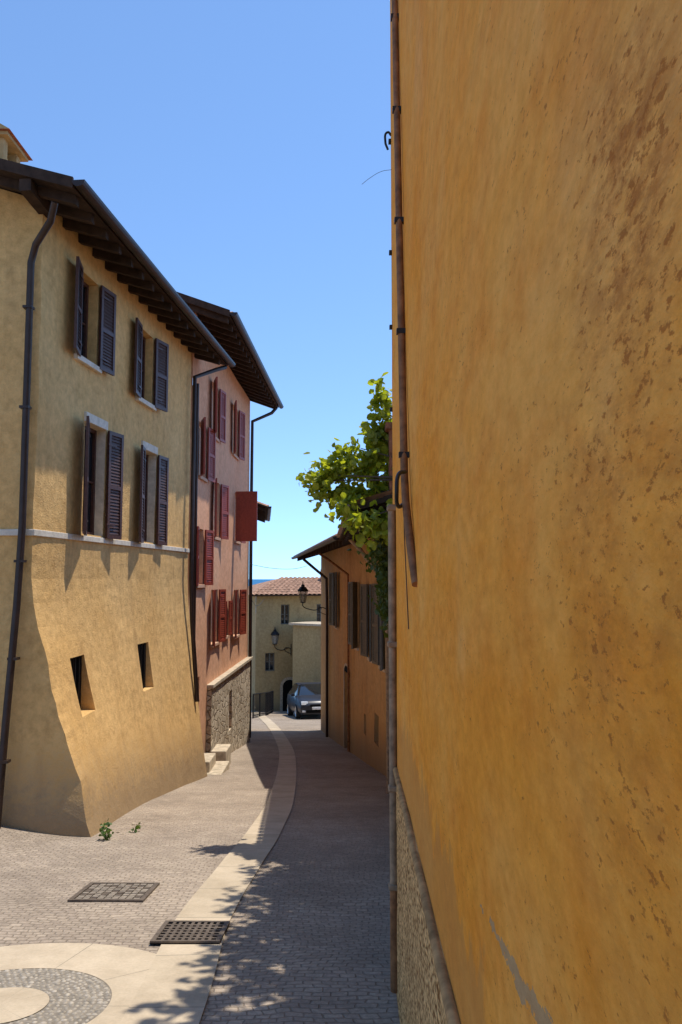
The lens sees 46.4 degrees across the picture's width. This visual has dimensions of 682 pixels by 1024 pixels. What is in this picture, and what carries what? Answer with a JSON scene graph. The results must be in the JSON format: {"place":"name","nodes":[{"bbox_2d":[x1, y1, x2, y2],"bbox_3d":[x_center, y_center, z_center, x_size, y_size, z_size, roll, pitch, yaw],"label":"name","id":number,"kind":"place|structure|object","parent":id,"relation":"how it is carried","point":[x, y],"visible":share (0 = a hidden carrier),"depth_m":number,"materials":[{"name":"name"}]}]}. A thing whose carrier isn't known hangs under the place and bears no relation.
{"place":"outdoors","nodes":[
{"label":"outdoors","id":0,"kind":"place"},
{"bbox_2d":[0,0,391,578],"label":"sky","id":1,"kind":"structure","parent":0,"point":[236,143],"materials":[{"name":"blue"}]},
{"bbox_2d":[0,711,399,1023],"bbox_3d":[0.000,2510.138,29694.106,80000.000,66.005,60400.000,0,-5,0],"label":"ground","id":2,"kind":"structure","parent":0,"point":[306,939],"depth_m":6.66,"materials":[{"name":"grey stone"}]},
{"bbox_2d":[0,987,48,1022],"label":"paving disc","id":3,"kind":"object","parent":2,"relation":"on","point":[16,1003],"visible":1,"depth_m":4.06,"materials":[{"name":"stone"}]},
{"bbox_2d":[0,196,90,836],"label":"front wall","id":4,"kind":"structure","parent":2,"relation":"on","point":[42,790],"depth_m":9.21,"materials":[{"name":"yellow paint"}]},
{"bbox_2d":[0,201,57,828],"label":"drain pipe","id":5,"kind":"object","parent":4,"relation":"attached to","point":[36,243],"visible":0.98,"depth_m":9.19,"materials":[{"name":"brown metal"}]},
{"bbox_2d":[0,305,34,763],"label":"pipe clamps","id":6,"kind":"object","parent":5,"relation":"attached to","point":[7,761],"visible":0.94,"depth_m":9.23,"materials":[{"name":"brown metal"}]},
{"bbox_2d":[0,968,111,1023],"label":"cobblestones","id":7,"kind":"structure","parent":2,"relation":"on","point":[71,1003],"depth_m":4.22,"materials":[{"name":"grey stone"}]},
{"bbox_2d":[0,943,155,1023],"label":"paving ring","id":8,"kind":"object","parent":2,"relation":"on","point":[121,971],"visible":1,"depth_m":4.67,"materials":[{"name":"stone"}]},
{"bbox_2d":[0,189,188,737],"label":"back walls","id":9,"kind":"structure","parent":2,"relation":"on","point":[5,192],"depth_m":9.65,"materials":[{"name":"yellow paint"}]},
{"bbox_2d":[67,882,159,902],"bbox_3d":[-1.775,3.002,6.272,0.570,0.115,0.560,0,-5,0],"label":"manhole cover","id":10,"kind":"object","parent":2,"relation":"on","point":[116,891],"visible":0.97,"depth_m":6.23,"materials":[{"name":"metal"}]},
{"bbox_2d":[31,215,206,836],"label":"street wall","id":11,"kind":"structure","parent":2,"relation":"on","point":[103,610],"depth_m":11.31,"materials":[{"name":"yellow paint"}]},
{"bbox_2d":[0,353,188,552],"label":"white band and sills","id":12,"kind":"object","parent":11,"relation":"attached to","point":[98,422],"visible":0.82,"depth_m":11.06,"materials":[{"name":"white stone"}]},
{"bbox_2d":[70,643,145,708],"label":"barred windows","id":13,"kind":"structure","parent":11,"relation":"attached to","point":[76,664],"depth_m":10.28,"materials":[{"name":"black metal"}]},
{"bbox_2d":[0,176,219,364],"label":"rafters","id":14,"kind":"object","parent":11,"relation":"attached to","point":[130,276],"visible":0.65,"depth_m":11.08,"materials":[{"name":"brown wood"}]},
{"bbox_2d":[0,171,227,365],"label":"tiled roof","id":15,"kind":"structure","parent":11,"relation":"on","point":[86,206],"depth_m":10.42,"materials":[{"name":"wood"}]},
{"bbox_2d":[0,123,32,162],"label":"chimney","id":16,"kind":"object","parent":15,"relation":"on","point":[12,148],"visible":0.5,"depth_m":10.65,"materials":[{"name":"beige paint"}]},
{"bbox_2d":[0,158,73,217],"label":"verge board and purlins","id":17,"kind":"object","parent":15,"relation":"attached to","point":[28,188],"visible":0.84,"depth_m":9.04,"materials":[{"name":"brown wood"}]},
{"bbox_2d":[72,179,234,366],"bbox_3d":[-2.600,-3.357,12.692,0.150,0.116,7.582,0,-5,5],"label":"gutter","id":18,"kind":"object","parent":15,"relation":"attached to","point":[91,196],"visible":1,"depth_m":11.01,"materials":[{"name":"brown metal"}]},
{"bbox_2d":[177,292,229,316],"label":"verge and rear roof","id":19,"kind":"object","parent":15,"relation":"on","point":[205,305],"visible":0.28,"depth_m":15.64,"materials":[{"name":"brown wood"}]},
{"bbox_2d":[81,281,147,541],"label":"windows","id":20,"kind":"structure","parent":11,"relation":"attached to","point":[91,481],"depth_m":11.32,"materials":[{"name":"black glass"}]},
{"bbox_2d":[74,256,168,545],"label":"shutters","id":21,"kind":"object","parent":11,"relation":"attached to","point":[115,440],"visible":1,"depth_m":11.61,"materials":[{"name":"brown paint"}]},
{"bbox_2d":[189,365,226,701],"bbox_3d":[-2.559,0.280,15.561,0.209,6.642,0.955,-3,-6,33],"label":"drain pipe","id":22,"kind":"object","parent":11,"relation":"attached to","point":[191,565],"visible":1,"depth_m":15.19,"materials":[{"name":"brown metal"}]},
{"bbox_2d":[98,818,140,840],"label":"weeds","id":23,"kind":"object","parent":2,"relation":"on","point":[107,831],"visible":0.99,"depth_m":8.46,"materials":[{"name":"green plant"}]},
{"bbox_2d":[119,710,295,1023],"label":"paving strip","id":24,"kind":"object","parent":2,"relation":"on","point":[175,987],"visible":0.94,"depth_m":5.66,"materials":[{"name":"stone"}]},
{"bbox_2d":[150,920,229,944],"bbox_3d":[-0.980,2.753,5.219,0.440,0.086,0.460,0,-5,0],"label":"drain grate","id":25,"kind":"object","parent":24,"relation":"on","point":[188,932],"visible":1,"depth_m":5.18,"materials":[{"name":"metal"}]},
{"bbox_2d":[204,744,230,774],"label":"stone steps","id":26,"kind":"structure","parent":2,"relation":"on","point":[218,760],"depth_m":16.18,"materials":[{"name":"beige stone"}]},
{"bbox_2d":[188,353,249,603],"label":"side walls","id":27,"kind":"structure","parent":2,"relation":"on","point":[190,464],"depth_m":15.67,"materials":[{"name":"pink paint"}]},
{"bbox_2d":[189,313,249,752],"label":"street wall","id":28,"kind":"structure","parent":2,"relation":"on","point":[231,563],"depth_m":18.86,"materials":[{"name":"pink paint"}]},
{"bbox_2d":[193,383,198,634],"bbox_3d":[-2.875,0.463,15.735,0.060,6.100,0.060,0,-5,0],"label":"wall pipe","id":29,"kind":"object","parent":28,"relation":"attached to","point":[196,487],"depth_m":15.77,"materials":[{"name":"brown metal"}]},
{"bbox_2d":[206,689,211,752],"bbox_3d":[-2.854,5.271,17.069,0.120,2.940,0.003,0,-5,0],"label":"door","id":30,"kind":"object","parent":28,"relation":"attached to","point":[208,731],"visible":0.4,"depth_m":17.13,"materials":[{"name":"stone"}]},
{"bbox_2d":[199,388,234,641],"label":"windows and door","id":31,"kind":"structure","parent":28,"relation":"attached to","point":[213,517],"depth_m":18.41,"materials":[{"name":"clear glass"}]},
{"bbox_2d":[196,437,240,647],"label":"sills","id":32,"kind":"structure","parent":28,"relation":"attached to","point":[205,480],"depth_m":18.22,"materials":[{"name":"white stone"}]},
{"bbox_2d":[196,377,256,646],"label":"red shutters","id":33,"kind":"object","parent":28,"relation":"attached to","point":[246,515],"visible":1,"depth_m":18.82,"materials":[{"name":"paint"}]},
{"bbox_2d":[228,311,278,407],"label":"tiled roof","id":34,"kind":"structure","parent":28,"relation":"on","point":[235,328],"depth_m":18.66,"materials":[{"name":"ceramic"}]},
{"bbox_2d":[185,302,275,409],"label":"rafters","id":35,"kind":"object","parent":34,"relation":"attached to","point":[218,326],"visible":0.62,"depth_m":18.32,"materials":[{"name":"brown wood"}]},
{"bbox_2d":[230,312,283,408],"bbox_3d":[-1.975,-3.550,20.099,0.150,0.175,9.034,0,-5,2],"label":"gutter","id":36,"kind":"object","parent":34,"relation":"attached to","point":[246,338],"visible":1,"depth_m":18.50,"materials":[{"name":"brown metal"}]},
{"bbox_2d":[248,407,277,737],"bbox_3d":[-2.302,1.661,23.692,0.883,9.838,0.208,3,-6,-30],"label":"drain pipe","id":37,"kind":"object","parent":28,"relation":"attached to","point":[251,542],"visible":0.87,"depth_m":23.50,"materials":[{"name":"brown metal"}]},
{"bbox_2d":[211,661,249,752],"bbox_3d":[-2.863,5.532,20.195,0.312,2.940,6.276,0,-5,1],"label":"rubble base","id":38,"kind":"object","parent":2,"relation":"on","point":[230,715],"visible":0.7,"depth_m":19.99,"materials":[{"name":"stone"}]},
{"bbox_2d":[207,656,252,688],"bbox_3d":[-2.874,4.744,20.251,0.410,1.520,6.352,0,-5,1],"label":"base ledge","id":39,"kind":"object","parent":38,"relation":"on","point":[225,675],"visible":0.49,"depth_m":19.33,"materials":[{"name":"stone"}]},
{"bbox_2d":[248,596,255,709],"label":"side wall","id":40,"kind":"structure","parent":2,"relation":"on","point":[253,639],"depth_m":39.98,"materials":[{"name":"beige paint"}]},
{"bbox_2d":[252,691,273,718],"bbox_3d":[-3.443,8.727,36.291,0.219,1.568,4.876,0,-5,5],"label":"iron railing","id":41,"kind":"object","parent":2,"relation":"on","point":[268,702],"visible":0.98,"depth_m":35.81,"materials":[{"name":"black metal"}]},
{"bbox_2d":[255,596,320,710],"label":"front wall","id":42,"kind":"structure","parent":2,"relation":"on","point":[268,615],"depth_m":39.95,"materials":[{"name":"beige paint"}]},
{"bbox_2d":[271,629,290,653],"bbox_3d":[-2.996,6.482,39.938,1.084,1.462,0.426,1,-5,-11],"label":"street lamp","id":43,"kind":"object","parent":42,"relation":"attached to","point":[275,635],"visible":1,"depth_m":39.81,"materials":[{"name":"black metal"}]},
{"bbox_2d":[252,577,320,594],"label":"tiled roof","id":44,"kind":"structure","parent":42,"relation":"on","point":[286,586],"depth_m":41.52,"materials":[{"name":"tile"}]},
{"bbox_2d":[252,595,320,595],"bbox_3d":[-0.902,4.229,40.458,7.650,0.065,0.130,2,-5,-20],"label":"gutter","id":45,"kind":"object","parent":44,"relation":"attached to","point":[284,595],"depth_m":39.67,"materials":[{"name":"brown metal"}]},
{"bbox_2d":[280,677,292,710],"bbox_3d":[-2.596,9.420,39.928,0.960,2.280,0.008,2,-5,-20],"label":"arched door","id":46,"kind":"structure","parent":42,"relation":"attached to","point":[286,685],"depth_m":39.87,"materials":[{"name":"stone"}]},
{"bbox_2d":[265,604,320,670],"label":"windows","id":47,"kind":"structure","parent":42,"relation":"attached to","point":[269,661],"depth_m":40.32,"materials":[{"name":"grey glass"}]},
{"bbox_2d":[287,682,320,718],"bbox_3d":[-1.349,8.290,35.210,1.920,1.490,3.780,1,-11,-12],"label":"parked car","id":48,"kind":"object","parent":2,"relation":"on","point":[303,698],"visible":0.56,"depth_m":34.35,"materials":[{"name":"paint"}]},
{"bbox_2d":[293,625,320,684],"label":"terrace wall","id":49,"kind":"structure","parent":2,"relation":"on","point":[306,653],"depth_m":38.22,"materials":[{"name":"beige paint"}]},
{"bbox_2d":[289,621,320,625],"bbox_3d":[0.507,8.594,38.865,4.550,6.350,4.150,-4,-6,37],"label":"terrace coping","id":50,"kind":"object","parent":49,"relation":"on","point":[311,623],"visible":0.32,"depth_m":38.39,"materials":[{"name":"stone"}]},
{"bbox_2d":[295,372,392,552],"bbox_3d":[0.787,0.203,6.988,2.606,6.766,4.672,0,-5,0],"label":"garden tree","id":51,"kind":"object","parent":2,"relation":"on","point":[371,461],"visible":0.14,"depth_m":8.73,"materials":[{"name":"green plant"}]},
{"bbox_2d":[385,422,392,493],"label":"brick pillar","id":52,"kind":"structure","parent":2,"relation":"on","point":[388,428],"depth_m":8.52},
{"bbox_2d":[391,246,419,856],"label":"end walls and top","id":53,"kind":"structure","parent":2,"relation":"on","point":[391,274],"depth_m":4.84,"materials":[{"name":"orange paint"}]},
{"bbox_2d":[396,786,446,1023],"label":"pebbledash plinth","id":54,"kind":"structure","parent":2,"relation":"on","point":[419,998],"depth_m":2.98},
{"bbox_2d":[393,767,460,1023],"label":"plinth ledge","id":55,"kind":"object","parent":54,"relation":"on","point":[450,1007],"visible":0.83,"depth_m":2.14,"materials":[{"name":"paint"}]},
{"bbox_2d":[390,0,681,1023],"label":"street wall","id":56,"kind":"structure","parent":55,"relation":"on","point":[538,654],"depth_m":0.90,"materials":[{"name":"orange paint"}]},
{"bbox_2d":[384,131,390,149],"bbox_3d":[0.286,-2.270,4.867,0.049,0.119,0.015,0,-5,0],"label":"iron hook top","id":57,"kind":"object","parent":56,"relation":"attached to","point":[385,134],"visible":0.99,"depth_m":4.86,"materials":[{"name":"black metal"}]},
{"bbox_2d":[387,505,396,890],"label":"downpipe collars","id":58,"kind":"object","parent":56,"relation":"attached to","point":[392,645],"visible":0.59,"depth_m":4.23,"materials":[{"name":"grey metal"}]},
{"bbox_2d":[388,504,396,884],"bbox_3d":[0.277,1.181,4.216,0.046,2.450,0.042,0,-5,0],"label":"downpipe","id":59,"kind":"object","parent":56,"relation":"attached to","point":[392,667],"visible":0.71,"depth_m":4.22,"materials":[{"name":"brown metal"}]},
{"bbox_2d":[390,891,396,992],"bbox_3d":[0.279,2.212,4.130,0.048,0.520,0.048,0,-5,0],"label":"downpipe foot","id":60,"kind":"object","parent":56,"relation":"attached to","point":[393,941],"visible":0.68,"depth_m":4.11},
{"bbox_2d":[388,13,408,457],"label":"clamps","id":61,"kind":"object","parent":56,"relation":"attached to","point":[400,330],"visible":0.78,"depth_m":3.56,"materials":[{"name":"black metal"}]},
{"bbox_2d":[395,470,406,508],"bbox_3d":[0.229,-0.092,3.092,0.032,0.156,0.166,-2,-5,19],"label":"iron hook","id":62,"kind":"object","parent":56,"relation":"attached to","point":[397,504],"visible":0.91,"depth_m":3.03,"materials":[{"name":"black metal"}]},
{"bbox_2d":[392,0,417,586],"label":"conduit","id":63,"kind":"object","parent":56,"relation":"attached to","point":[409,538],"visible":0.88,"depth_m":3.42,"materials":[{"name":"brown metal"}]},
{"bbox_2d":[403,519,408,628],"bbox_3d":[0.272,-1.446,3.709,0.009,3.901,0.754,0,-5,1],"label":"bare wire","id":64,"kind":"object","parent":56,"relation":"attached to","point":[406,578],"visible":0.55,"depth_m":3.26,"materials":[{"name":"metal"}]},
{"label":"street wall","id":65,"kind":"object","parent":2,"relation":"on","visible":0},
{"bbox_2d":[347,492,387,638],"bbox_3d":[0.422,0.740,10.218,0.585,1.684,3.704,0,-5,3],"label":"ivy","id":66,"kind":"object","parent":65,"relation":"attached to","point":[380,553],"visible":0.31,"depth_m":8.55,"materials":[{"name":"green plant"}]},
{"bbox_2d":[348,539,388,793],"bbox_3d":[0.420,2.346,12.366,0.729,3.986,0.105,1,-5,-17],"label":"drain pipe","id":67,"kind":"object","parent":65,"relation":"attached to","point":[353,543],"visible":0.48,"depth_m":12.38,"materials":[{"name":"brown metal"}]},
{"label":"side walls","id":68,"kind":"object","parent":2,"relation":"on","visible":0},
{"bbox_2d":[257,505,264,522],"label":"rafters","id":69,"kind":"object","parent":68,"relation":"attached to","point":[261,513],"visible":0.38,"depth_m":25.86,"materials":[{"name":"brown wood"}]},
{"bbox_2d":[257,501,268,520],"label":"tiled roof","id":70,"kind":"structure","parent":68,"relation":"on","point":[262,504],"depth_m":24.04,"materials":[{"name":"tile"}]},
{"bbox_2d":[267,506,271,521],"bbox_3d":[-2.420,0.091,26.742,0.130,0.065,5.526,0,-5,-5],"label":"gutter","id":71,"kind":"object","parent":70,"relation":"attached to","point":[268,512],"visible":0.96,"depth_m":25.78,"materials":[{"name":"grey metal"}]},
{"bbox_2d":[252,579,274,584],"bbox_3d":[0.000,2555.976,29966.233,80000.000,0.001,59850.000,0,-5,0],"label":"lake","id":72,"kind":"structure","parent":0,"point":[255,581],"depth_m":21030.52,"materials":[{"name":"blue liquid"}]},
{"bbox_2d":[321,538,386,776],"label":"street wall","id":73,"kind":"structure","parent":0,"point":[367,712],"depth_m":19.80,"materials":[{"name":"orange paint"}]},
{"bbox_2d":[297,582,325,614],"bbox_3d":[-0.942,2.840,25.976,0.964,1.170,0.312,0,-5,0],"label":"street lamp","id":74,"kind":"object","parent":73,"relation":"attached to","point":[302,590],"visible":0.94,"depth_m":25.92,"materials":[{"name":"black metal"}]},
{"bbox_2d":[303,559,328,736],"bbox_3d":[-0.810,4.287,25.191,0.840,5.654,0.116,-1,-5,8],"label":"drain pipe","id":75,"kind":"object","parent":73,"relation":"attached to","point":[326,596],"visible":0.7,"depth_m":25.14,"materials":[{"name":"brown metal"}]},
{"bbox_2d":[297,540,348,560],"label":"rafters","id":76,"kind":"object","parent":73,"relation":"on","point":[333,546],"visible":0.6,"depth_m":19.22,"materials":[{"name":"brown wood"}]},
{"bbox_2d":[294,534,338,558],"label":"tiled roof","id":77,"kind":"structure","parent":76,"relation":"on","point":[320,547],"depth_m":18.19,"materials":[{"name":"ceramic"}]},
{"bbox_2d":[291,536,338,558],"bbox_3d":[-0.905,1.068,21.378,0.130,0.065,14.493,1,-5,-6],"label":"gutter","id":78,"kind":"object","parent":77,"relation":"attached to","point":[327,541],"visible":0.92,"depth_m":17.52,"materials":[{"name":"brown metal"}]},
{"bbox_2d":[318,553,349,751],"bbox_3d":[-0.196,3.487,20.015,0.842,4.985,0.092,1,-5,-7],"label":"drain pipe","id":79,"kind":"object","parent":73,"relation":"attached to","point":[348,675],"visible":0.82,"depth_m":20.01,"materials":[{"name":"brown metal"}]},
{"bbox_2d":[329,572,384,670],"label":"shutters","id":80,"kind":"object","parent":73,"relation":"attached to","point":[375,622],"visible":0.88,"depth_m":17.41,"materials":[{"name":"grey paint"}]},
{"bbox_2d":[334,626,384,747],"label":"sills and surround","id":81,"kind":"structure","parent":73,"relation":"attached to","point":[356,649],"depth_m":21.27,"materials":[{"name":"stone"}]},
{"bbox_3d":[2.788,2.312,9.645,4.425,5.000,2.608,0,-5,0],"label":"window and end wall","id":82,"kind":"object","parent":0,"visible":0},
{"bbox_2d":[336,490,392,540],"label":"tiled roof","id":83,"kind":"structure","parent":82,"relation":"on","point":[340,535],"depth_m":8.45,"materials":[{"name":"ceramic"}]},
{"bbox_2d":[343,503,387,545],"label":"rafters","id":84,"kind":"object","parent":83,"relation":"attached to","point":[348,536],"visible":0.18,"depth_m":11.22,"materials":[{"name":"brown wood"}]}
]}

